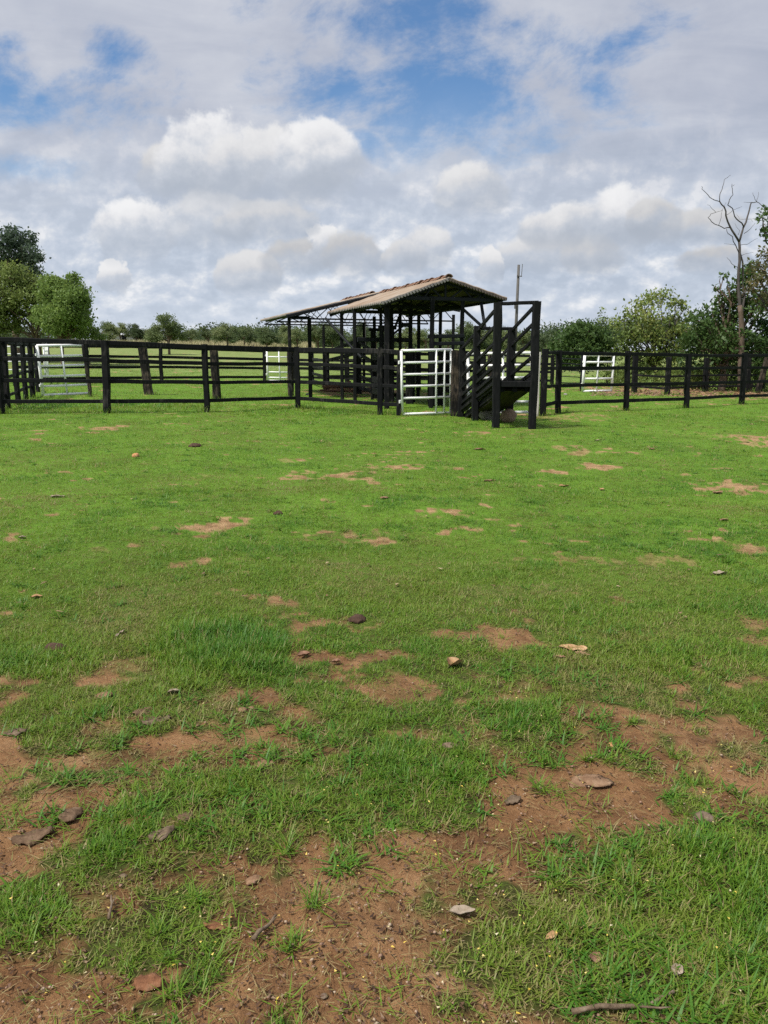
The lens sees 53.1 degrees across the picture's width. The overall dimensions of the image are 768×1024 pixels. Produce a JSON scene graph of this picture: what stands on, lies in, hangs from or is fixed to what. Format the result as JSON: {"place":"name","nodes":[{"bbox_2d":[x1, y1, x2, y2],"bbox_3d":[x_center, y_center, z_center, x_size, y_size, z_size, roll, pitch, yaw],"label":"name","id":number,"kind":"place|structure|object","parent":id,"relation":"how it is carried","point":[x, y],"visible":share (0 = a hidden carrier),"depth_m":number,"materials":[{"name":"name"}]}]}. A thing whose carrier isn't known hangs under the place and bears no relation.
{"place":"outdoors","nodes":[
{"label":"outdoors","id":0,"kind":"place"},
{"bbox_2d":[7,339,316,347],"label":"tall dry grass","id":1,"kind":"structure","parent":0,"point":[273,344],"depth_m":127.09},
{"bbox_2d":[4,429,727,616],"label":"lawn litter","id":2,"kind":"object","parent":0,"point":[369,563],"visible":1,"depth_m":5.51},
{"bbox_2d":[0,347,767,1023],"bbox_3d":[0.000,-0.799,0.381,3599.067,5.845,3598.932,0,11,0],"label":"ground","id":3,"kind":"structure","parent":0,"point":[10,755],"depth_m":3.45,"materials":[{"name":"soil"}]},
{"bbox_2d":[3,728,26,735],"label":"bark piece","id":4,"kind":"object","parent":3,"relation":"on","point":[15,731],"visible":0.98,"depth_m":3.03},
{"bbox_2d":[1,342,39,408],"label":"rail fence","id":5,"kind":"object","parent":3,"relation":"on","point":[32,370],"visible":0.76,"depth_m":21.37,"materials":[{"name":"wood"}]},
{"bbox_2d":[35,344,87,395],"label":"steel gate","id":6,"kind":"structure","parent":5,"relation":"attached to","point":[41,376],"depth_m":24.51,"materials":[{"name":"metal"}]},
{"bbox_2d":[0,259,49,362],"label":"broad tree","id":7,"kind":"object","parent":3,"relation":"on","point":[14,296],"visible":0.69,"depth_m":57.57,"materials":[{"name":"green plant"}]},
{"bbox_2d":[0,222,51,352],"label":"tall tree","id":8,"kind":"object","parent":3,"relation":"on","point":[25,248],"visible":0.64,"depth_m":66.29,"materials":[{"name":"green plant"}]},
{"bbox_2d":[11,826,52,846],"bbox_3d":[-1.103,1.014,2.407,0.116,0.029,0.076,-7,13,-31],"label":"bark piece","id":9,"kind":"object","parent":3,"relation":"on","point":[27,837],"visible":1,"depth_m":2.39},
{"bbox_2d":[44,643,65,651],"bbox_3d":[-1.666,0.694,3.896,0.104,0.059,0.070,0,11,0],"label":"soil clod","id":10,"kind":"object","parent":3,"relation":"on","point":[52,645],"visible":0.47,"depth_m":3.88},
{"bbox_2d":[20,271,97,364],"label":"bushy tree","id":11,"kind":"object","parent":3,"relation":"on","point":[64,312],"visible":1,"depth_m":52.96,"materials":[{"name":"green plant"}]},
{"bbox_2d":[58,807,82,822],"bbox_3d":[-1.022,0.982,2.500,0.072,0.023,0.084,0,11,0],"label":"bark piece","id":12,"kind":"object","parent":3,"relation":"on","point":[70,814],"visible":0.99,"depth_m":2.49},
{"bbox_2d":[50,324,107,363],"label":"shrub","id":13,"kind":"object","parent":3,"relation":"on","point":[92,333],"visible":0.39,"depth_m":56.02,"materials":[{"name":"green plant"}]},
{"bbox_2d":[81,345,91,396],"bbox_3d":[-9.280,-4.264,24.049,0.219,1.906,0.111,0,11,0],"label":"fence post","id":14,"kind":"object","parent":3,"relation":"on","point":[87,373],"visible":0.62,"depth_m":23.97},
{"bbox_2d":[92,320,120,339],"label":"tree","id":15,"kind":"object","parent":3,"relation":"on","point":[110,329],"visible":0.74,"depth_m":126.27,"materials":[{"name":"green plant"}]},
{"bbox_2d":[116,322,130,340],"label":"tree","id":16,"kind":"object","parent":3,"relation":"on","point":[122,327],"visible":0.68,"depth_m":146.32,"materials":[{"name":"green plant"}]},
{"bbox_2d":[119,815,151,828],"bbox_3d":[-0.803,0.996,2.483,0.098,0.023,0.063,-5,12,-22],"label":"bark piece","id":17,"kind":"object","parent":3,"relation":"on","point":[127,820],"visible":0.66,"depth_m":2.46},
{"bbox_2d":[126,323,145,340],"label":"tree","id":18,"kind":"object","parent":3,"relation":"on","point":[136,332],"visible":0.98,"depth_m":145.52,"materials":[{"name":"green plant"}]},
{"bbox_2d":[132,706,152,715],"bbox_3d":[-1.014,0.835,3.222,0.077,0.024,0.078,0,11,0],"label":"bark piece","id":19,"kind":"object","parent":3,"relation":"on","point":[142,711],"visible":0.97,"depth_m":3.21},
{"bbox_2d":[138,347,153,394],"bbox_3d":[-7.842,-4.495,25.326,0.393,1.856,0.254,0,11,0],"label":"fence post","id":20,"kind":"object","parent":3,"relation":"on","point":[145,370],"visible":0.66,"depth_m":25.21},
{"bbox_2d":[134,972,161,991],"bbox_3d":[-0.567,1.132,1.852,0.068,0.018,0.058,0,11,0],"label":"bark piece","id":21,"kind":"object","parent":3,"relation":"on","point":[142,983],"visible":0.99,"depth_m":1.84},
{"bbox_2d":[141,715,169,725],"bbox_3d":[-0.938,0.848,3.147,0.113,0.020,0.070,-7,14,-33],"label":"bark piece","id":22,"kind":"object","parent":3,"relation":"on","point":[152,720],"visible":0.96,"depth_m":3.13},
{"bbox_2d":[141,905,179,947],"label":"grass tuft","id":23,"kind":"object","parent":3,"relation":"on","point":[159,928],"visible":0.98,"depth_m":2.03,"materials":[{"name":"green plant"}]},
{"bbox_2d":[148,825,174,841],"bbox_3d":[-0.697,1.004,2.403,0.080,0.025,0.062,-6,13,-28],"label":"bark piece","id":24,"kind":"object","parent":3,"relation":"on","point":[166,830],"visible":0.96,"depth_m":2.39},
{"bbox_2d":[143,312,190,354],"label":"tree","id":25,"kind":"object","parent":3,"relation":"on","point":[169,331],"visible":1,"depth_m":85.18,"materials":[{"name":"green plant"}]},
{"bbox_2d":[145,965,192,1011],"bbox_3d":[-0.495,1.135,1.829,0.112,0.060,0.124,3,12,15],"label":"grass tuft","id":26,"kind":"object","parent":3,"relation":"on","point":[170,990],"visible":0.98,"depth_m":1.84,"materials":[{"name":"green plant"}]},
{"bbox_2d":[151,941,195,969],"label":"grass tuft","id":27,"kind":"object","parent":3,"relation":"on","point":[164,955],"visible":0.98,"depth_m":1.93,"materials":[{"name":"green plant"}]},
{"bbox_2d":[178,811,192,820],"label":"bark piece","id":28,"kind":"object","parent":3,"relation":"on","point":[184,815],"visible":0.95,"depth_m":2.48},
{"bbox_2d":[178,328,200,342],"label":"tree","id":29,"kind":"object","parent":3,"relation":"on","point":[192,335],"visible":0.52,"depth_m":135.05,"materials":[{"name":"green plant"}]},
{"bbox_2d":[169,872,228,917],"bbox_3d":[-0.534,1.073,2.159,0.156,0.074,0.160,4,12,19],"label":"grass tuft","id":30,"kind":"object","parent":3,"relation":"on","point":[199,898],"visible":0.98,"depth_m":2.17,"materials":[{"name":"green plant"}]},
{"bbox_2d":[0,336,402,415],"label":"rail fence","id":31,"kind":"object","parent":3,"relation":"on","point":[106,380],"visible":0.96,"depth_m":18.69,"materials":[{"name":"wood"}]},
{"bbox_2d":[398,348,451,414],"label":"steel gate","id":32,"kind":"structure","parent":31,"relation":"attached to","point":[401,362],"depth_m":18.95,"materials":[{"name":"metal"}]},
{"bbox_2d":[195,326,212,343],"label":"tree","id":33,"kind":"object","parent":3,"relation":"on","point":[205,333],"visible":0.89,"depth_m":126.21,"materials":[{"name":"green plant"}]},
{"bbox_2d":[181,925,246,976],"bbox_3d":[-0.419,1.113,1.954,0.155,0.070,0.182,-8,14,-36],"label":"grass tuft","id":34,"kind":"object","parent":3,"relation":"on","point":[217,961],"visible":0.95,"depth_m":1.95,"materials":[{"name":"green plant"}]},
{"bbox_2d":[210,350,220,398],"bbox_3d":[-5.376,-4.277,24.566,0.301,1.902,0.238,0,11,0],"label":"fence post","id":35,"kind":"object","parent":3,"relation":"on","point":[215,376],"visible":0.59,"depth_m":24.45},
{"bbox_2d":[204,921,231,930],"bbox_3d":[-0.446,1.109,2.060,0.074,0.021,0.032,0,11,0],"label":"bark piece","id":36,"kind":"object","parent":3,"relation":"on","point":[213,925],"visible":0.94,"depth_m":2.05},
{"bbox_2d":[210,322,240,344],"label":"tree","id":37,"kind":"object","parent":3,"relation":"on","point":[222,332],"visible":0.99,"depth_m":108.86,"materials":[{"name":"green plant"}]},
{"bbox_2d":[233,325,258,344],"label":"tree","id":38,"kind":"object","parent":3,"relation":"on","point":[245,334],"visible":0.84,"depth_m":120.80,"materials":[{"name":"green plant"}]},
{"bbox_2d":[245,875,262,884],"bbox_3d":[-0.383,1.078,2.253,0.052,0.019,0.035,-7,13,-30],"label":"soil clod","id":39,"kind":"object","parent":3,"relation":"on","point":[251,879],"visible":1,"depth_m":2.25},
{"bbox_2d":[251,914,276,940],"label":"twig","id":40,"kind":"object","parent":3,"relation":"on","point":[258,932],"visible":1,"depth_m":2.01,"materials":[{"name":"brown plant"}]},
{"bbox_2d":[252,327,283,346],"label":"tree","id":41,"kind":"object","parent":3,"relation":"on","point":[267,337],"visible":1,"depth_m":106.82,"materials":[{"name":"green plant"}]},
{"bbox_2d":[10,343,554,385],"bbox_3d":[-3.789,-6.861,36.717,25.067,2.244,3.888,-4,12,-19],"label":"rail fence","id":42,"kind":"object","parent":3,"relation":"on","point":[263,368],"visible":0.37,"depth_m":35.79,"materials":[{"name":"wood"}]},
{"bbox_2d":[265,351,286,379],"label":"steel gate","id":43,"kind":"structure","parent":42,"relation":"attached to","point":[268,372],"depth_m":34.67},
{"bbox_2d":[275,325,294,343],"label":"tree","id":44,"kind":"object","parent":3,"relation":"on","point":[283,329],"visible":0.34,"depth_m":125.77,"materials":[{"name":"green plant"}]},
{"bbox_2d":[262,819,312,862],"bbox_3d":[-0.300,1.011,2.378,0.187,0.099,0.190,-4,12,-20],"label":"grass tuft","id":45,"kind":"object","parent":3,"relation":"on","point":[287,848],"visible":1,"depth_m":2.38,"materials":[{"name":"green plant"}]},
{"bbox_2d":[287,352,293,395],"bbox_3d":[-3.284,-4.740,26.986,0.218,1.892,0.195,0,11,0],"label":"fence post","id":46,"kind":"object","parent":3,"relation":"on","point":[288,374],"visible":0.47,"depth_m":26.89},
{"bbox_2d":[270,921,311,968],"bbox_3d":[-0.240,1.100,1.960,0.115,0.067,0.159,5,13,24],"label":"grass tuft","id":47,"kind":"object","parent":3,"relation":"on","point":[292,943],"visible":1,"depth_m":1.97,"materials":[{"name":"green plant"}]},
{"bbox_2d":[280,328,306,346],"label":"tree","id":48,"kind":"object","parent":3,"relation":"on","point":[295,334],"visible":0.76,"depth_m":116.13,"materials":[{"name":"green plant"}]},
{"bbox_2d":[300,323,326,347],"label":"tree","id":49,"kind":"object","parent":3,"relation":"on","point":[315,337],"visible":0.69,"depth_m":101.81,"materials":[{"name":"green plant"}]},
{"bbox_2d":[291,871,345,920],"bbox_3d":[-0.174,1.050,2.102,0.171,0.093,0.176,0,11,0],"label":"grass tuft","id":50,"kind":"object","parent":3,"relation":"on","point":[312,905],"visible":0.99,"depth_m":2.12,"materials":[{"name":"green plant"}]},
{"bbox_2d":[315,323,346,347],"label":"tree","id":51,"kind":"object","parent":3,"relation":"on","point":[331,333],"visible":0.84,"depth_m":101.37,"materials":[{"name":"green plant"}]},
{"bbox_2d":[320,385,370,391],"bbox_3d":[-1.392,-4.889,30.334,2.307,0.236,0.801,0,11,0],"label":"plank pile","id":52,"kind":"object","parent":3,"relation":"on","point":[331,388],"visible":0.41,"depth_m":30.27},
{"bbox_2d":[347,614,365,623],"bbox_3d":[-0.154,0.620,4.394,0.104,0.065,0.089,-10,15,-40],"label":"soil clod","id":53,"kind":"object","parent":3,"relation":"on","point":[357,618],"visible":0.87,"depth_m":4.37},
{"bbox_2d":[347,320,369,346],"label":"tree","id":54,"kind":"object","parent":3,"relation":"on","point":[359,329],"visible":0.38,"depth_m":116.00,"materials":[{"name":"green plant"}]},
{"bbox_2d":[312,341,414,401],"bbox_3d":[-1.631,-5.616,30.206,0.954,2.373,14.081,-4,12,-18],"label":"cattle race","id":55,"kind":"object","parent":3,"relation":"on","point":[359,375],"visible":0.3,"depth_m":28.61,"materials":[{"name":"wood"}]},
{"bbox_2d":[359,327,378,348],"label":"tree","id":56,"kind":"object","parent":3,"relation":"on","point":[368,334],"visible":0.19,"depth_m":114.60,"materials":[{"name":"green plant"}]},
{"bbox_2d":[368,326,396,401],"bbox_3d":[-0.060,-4.601,24.465,0.560,2.500,1.717,-2,12,-11],"label":"squeeze pen","id":57,"kind":"object","parent":3,"relation":"on","point":[373,377],"visible":0.41,"depth_m":24.04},
{"bbox_2d":[260,274,506,408],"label":"cattle shed","id":58,"kind":"structure","parent":3,"relation":"on","point":[439,295],"depth_m":23.42,"materials":[{"name":"wood"}]},
{"bbox_2d":[0,532,767,1023],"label":"dead thatch","id":59,"kind":"object","parent":3,"relation":"on","point":[434,872],"visible":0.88,"depth_m":2.14,"materials":[{"name":"brown plant"}]},
{"bbox_2d":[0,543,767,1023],"bbox_3d":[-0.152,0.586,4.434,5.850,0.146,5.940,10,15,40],"label":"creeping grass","id":60,"kind":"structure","parent":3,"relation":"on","point":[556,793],"depth_m":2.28,"materials":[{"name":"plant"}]},
{"bbox_2d":[0,524,767,1023],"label":"soil litter","id":61,"kind":"object","parent":3,"relation":"on","point":[416,1016],"visible":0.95,"depth_m":2.12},
{"bbox_2d":[0,521,767,1023],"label":"pebbles","id":62,"kind":"object","parent":3,"relation":"on","point":[338,889],"visible":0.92,"depth_m":2.14,"materials":[{"name":"stone"}]},
{"bbox_2d":[1,312,766,349],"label":"wood","id":63,"kind":"object","parent":3,"relation":"on","point":[550,331],"visible":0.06,"depth_m":174.06,"materials":[{"name":"green plant"}]},
{"bbox_2d":[0,410,767,1023],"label":"broadleaf weeds","id":64,"kind":"object","parent":3,"relation":"on","point":[602,860],"visible":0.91,"depth_m":2.65,"materials":[{"name":"green plant"}]},
{"bbox_2d":[9,688,763,1023],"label":"fallen petals","id":65,"kind":"object","parent":3,"relation":"on","point":[443,930],"visible":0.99,"depth_m":2.05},
{"bbox_2d":[394,326,416,348],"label":"tree","id":66,"kind":"object","parent":3,"relation":"on","point":[405,334],"visible":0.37,"depth_m":116.20,"materials":[{"name":"green plant"}]},
{"bbox_2d":[344,352,485,392],"bbox_3d":[0.555,-6.043,33.361,1.137,1.924,11.484,-6,13,-29],"label":"cattle race","id":67,"kind":"object","parent":3,"relation":"on","point":[347,360],"visible":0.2,"depth_m":31.47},
{"bbox_2d":[413,328,437,348],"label":"tree","id":68,"kind":"object","parent":3,"relation":"on","point":[423,334],"visible":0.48,"depth_m":121.67,"materials":[{"name":"green plant"}]},
{"bbox_2d":[405,348,468,406],"bbox_3d":[1.695,-3.814,22.470,1.989,1.895,1.312,-2,12,-12],"label":"cattle race","id":69,"kind":"object","parent":3,"relation":"on","point":[409,369],"visible":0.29,"depth_m":22.32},
{"bbox_2d":[450,350,458,416],"bbox_3d":[1.786,-3.050,19.146,0.260,1.915,0.234,0,11,0],"label":"fence post","id":70,"kind":"object","parent":3,"relation":"on","point":[454,382],"visible":0.61,"depth_m":19.02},
{"bbox_2d":[447,656,462,668],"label":"dry leaf","id":71,"kind":"object","parent":3,"relation":"on","point":[454,660],"visible":0.99,"depth_m":3.77,"materials":[{"name":"beige plant"}]},
{"bbox_2d":[445,905,474,913],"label":"dry leaf","id":72,"kind":"object","parent":3,"relation":"on","point":[458,909],"visible":1,"depth_m":2.12,"materials":[{"name":"beige plant"}]},
{"bbox_2d":[449,320,492,351],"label":"tree","id":73,"kind":"object","parent":3,"relation":"on","point":[468,330],"visible":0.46,"depth_m":82.03,"materials":[{"name":"green plant"}]},
{"bbox_2d":[479,411,491,419],"bbox_3d":[2.430,-2.313,18.210,0.386,0.383,0.307,0,11,0],"label":"rock","id":74,"kind":"object","parent":3,"relation":"on","point":[485,415],"visible":0.46,"depth_m":18.09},
{"bbox_2d":[487,330,507,351],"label":"tree","id":75,"kind":"object","parent":3,"relation":"on","point":[504,343],"visible":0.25,"depth_m":91.47,"materials":[{"name":"green plant"}]},
{"bbox_2d":[457,301,540,428],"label":"loading ramp","id":76,"kind":"structure","parent":3,"relation":"on","point":[494,393],"depth_m":16.38,"materials":[{"name":"wood"}]},
{"bbox_2d":[465,351,530,413],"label":"steel gate","id":77,"kind":"structure","parent":76,"relation":"attached to","point":[467,364],"depth_m":18.30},
{"bbox_2d":[500,409,516,422],"bbox_3d":[2.813,-2.156,17.402,0.384,0.365,0.326,0,11,0],"label":"rock","id":78,"kind":"object","parent":3,"relation":"on","point":[508,415],"visible":0.94,"depth_m":17.29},
{"bbox_2d":[504,795,520,804],"bbox_3d":[0.439,0.983,2.631,0.061,0.019,0.040,-4,12,-21],"label":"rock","id":79,"kind":"object","parent":3,"relation":"on","point":[512,799],"visible":1,"depth_m":2.62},
{"bbox_2d":[514,264,522,375],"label":"utility pole","id":80,"kind":"object","parent":3,"relation":"on","point":[517,294],"visible":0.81,"depth_m":44.32,"materials":[{"name":"concrete"}]},
{"bbox_2d":[517,331,530,354],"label":"tree","id":81,"kind":"object","parent":3,"relation":"on","point":[524,340],"visible":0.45,"depth_m":107.06,"materials":[{"name":"green plant"}]},
{"bbox_2d":[536,352,540,415],"bbox_3d":[3.884,-3.092,19.525,0.140,1.910,0.129,0,11,0],"label":"fence post","id":82,"kind":"object","parent":3,"relation":"on","point":[538,384],"visible":0.34,"depth_m":19.45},
{"bbox_2d":[528,337,550,351],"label":"tree","id":83,"kind":"object","parent":3,"relation":"on","point":[542,344],"visible":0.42,"depth_m":92.23,"materials":[{"name":"green plant"}]},
{"bbox_2d":[520,766,568,794],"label":"grass tuft","id":84,"kind":"object","parent":3,"relation":"on","point":[538,787],"visible":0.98,"depth_m":2.70,"materials":[{"name":"green plant"}]},
{"bbox_2d":[532,853,590,898],"bbox_3d":[0.505,1.059,2.233,0.154,0.090,0.185,-7,14,-32],"label":"grass tuft","id":85,"kind":"object","parent":3,"relation":"on","point":[559,881],"visible":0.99,"depth_m":2.25,"materials":[{"name":"green plant"}]},
{"bbox_2d":[553,644,586,650],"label":"dry leaf","id":86,"kind":"object","parent":3,"relation":"on","point":[582,647],"visible":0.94,"depth_m":3.96,"materials":[{"name":"beige plant"}]},
{"bbox_2d":[562,355,582,390],"bbox_3d":[8.162,-6.034,33.867,0.164,1.845,1.630,-7,13,-31],"label":"wire fence","id":87,"kind":"object","parent":3,"relation":"on","point":[581,364],"visible":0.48,"depth_m":33.41,"materials":[{"name":"black metal"}]},
{"bbox_2d":[544,318,621,373],"bbox_3d":[10.375,-8.175,39.809,4.044,3.720,4.507,0,11,0],"label":"round bush","id":88,"kind":"object","parent":3,"relation":"on","point":[581,336],"visible":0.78,"depth_m":38.86,"materials":[{"name":"green plant"}]},
{"bbox_2d":[569,747,602,762],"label":"grass tuft","id":89,"kind":"object","parent":3,"relation":"on","point":[587,758],"visible":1,"depth_m":2.91,"materials":[{"name":"green plant"}]},
{"bbox_2d":[568,774,613,787],"bbox_3d":[0.745,0.969,2.769,0.169,0.023,0.093,0,11,0],"label":"rock","id":90,"kind":"object","parent":3,"relation":"on","point":[590,780],"visible":1,"depth_m":2.76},
{"bbox_2d":[581,355,614,391],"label":"steel gate","id":91,"kind":"structure","parent":3,"relation":"on","point":[584,361],"depth_m":32.74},
{"bbox_2d":[597,307,627,382],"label":"slender tree","id":92,"kind":"object","parent":3,"relation":"on","point":[604,320],"visible":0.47,"depth_m":40.90,"materials":[{"name":"green plant"}]},
{"bbox_2d":[571,989,674,1015],"bbox_3d":[0.566,1.156,1.788,0.261,0.029,0.048,-2,12,-9],"label":"stick","id":93,"kind":"object","parent":3,"relation":"on","point":[582,1009],"visible":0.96,"depth_m":1.78,"materials":[{"name":"wood"}]},
{"bbox_2d":[620,711,644,726],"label":"grass tuft","id":94,"kind":"object","parent":3,"relation":"on","point":[632,721],"visible":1,"depth_m":3.19,"materials":[{"name":"green plant"}]},
{"bbox_2d":[539,349,767,415],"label":"rail fence","id":95,"kind":"object","parent":3,"relation":"on","point":[627,384],"visible":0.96,"depth_m":21.44,"materials":[{"name":"wood"}]},
{"bbox_2d":[604,284,704,386],"bbox_3d":[13.793,-8.777,39.022,5.093,5.370,3.086,0,11,0],"label":"spreading tree","id":96,"kind":"object","parent":3,"relation":"on","point":[654,334],"visible":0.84,"depth_m":38.64,"materials":[{"name":"green plant"}]},
{"bbox_2d":[664,743,688,758],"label":"grass tuft","id":97,"kind":"object","parent":3,"relation":"on","point":[673,754],"visible":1,"depth_m":2.93,"materials":[{"name":"green plant"}]},
{"bbox_2d":[589,388,767,397],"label":"leaf litter","id":98,"kind":"object","parent":3,"relation":"on","point":[680,393],"visible":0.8,"depth_m":32.20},
{"bbox_2d":[591,359,767,391],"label":"undergrowth","id":99,"kind":"object","parent":3,"relation":"on","point":[618,376],"visible":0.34,"depth_m":37.35,"materials":[{"name":"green plant"}]},
{"bbox_2d":[631,356,765,394],"bbox_3d":[14.558,-5.849,33.386,8.258,1.974,2.123,-6,13,-26],"label":"rail fence","id":100,"kind":"object","parent":3,"relation":"on","point":[667,376],"visible":0.67,"depth_m":32.47,"materials":[{"name":"wood"}]},
{"bbox_2d":[692,811,714,823],"bbox_3d":[1.046,1.002,2.519,0.068,0.040,0.051,0,11,0],"label":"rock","id":101,"kind":"object","parent":3,"relation":"on","point":[709,816],"visible":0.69,"depth_m":2.51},
{"bbox_2d":[671,260,767,390],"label":"leafy tree","id":102,"kind":"object","parent":3,"relation":"on","point":[726,330],"visible":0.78,"depth_m":34.83,"materials":[{"name":"green plant"}]},
{"bbox_2d":[702,176,763,391],"bbox_3d":[15.222,-9.897,33.766,3.879,9.252,0.762,-5,13,-24],"label":"dead tree","id":103,"kind":"object","parent":3,"relation":"on","point":[741,341],"visible":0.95,"depth_m":33.86,"materials":[{"name":"wood"}]},
{"bbox_2d":[740,245,767,311],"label":"tree","id":104,"kind":"object","parent":3,"relation":"on","point":[762,268],"visible":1,"depth_m":31.84,"materials":[{"name":"green plant"}]},
{"bbox_2d":[755,205,767,252],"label":"tall tree","id":105,"kind":"object","parent":3,"relation":"on","point":[763,229],"visible":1,"depth_m":29.26,"materials":[{"name":"green plant"}]},
{"bbox_2d":[755,357,767,392],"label":"trunk","id":106,"kind":"object","parent":3,"relation":"on","point":[758,388],"visible":0.65,"depth_m":33.26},
{"bbox_2d":[0,633,767,1023],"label":"short grass","id":107,"kind":"structure","parent":0,"point":[752,881],"depth_m":2.47,"materials":[{"name":"plant"}]},
{"bbox_2d":[0,404,767,513],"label":"yard grass","id":108,"kind":"structure","parent":0,"point":[523,441],"depth_m":11.71,"materials":[{"name":"plant"}]},
{"bbox_2d":[0,0,767,350],"label":"sky","id":109,"kind":"structure","parent":0,"point":[233,162],"materials":[{"name":"white"}]},
{"bbox_2d":[4,382,767,416],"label":"post foot grass","id":110,"kind":"structure","parent":0,"point":[386,412],"depth_m":20.56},
{"bbox_2d":[5,361,767,422],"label":"paddock grass","id":111,"kind":"structure","parent":0,"point":[177,405],"depth_m":23.23,"materials":[{"name":"plant"}]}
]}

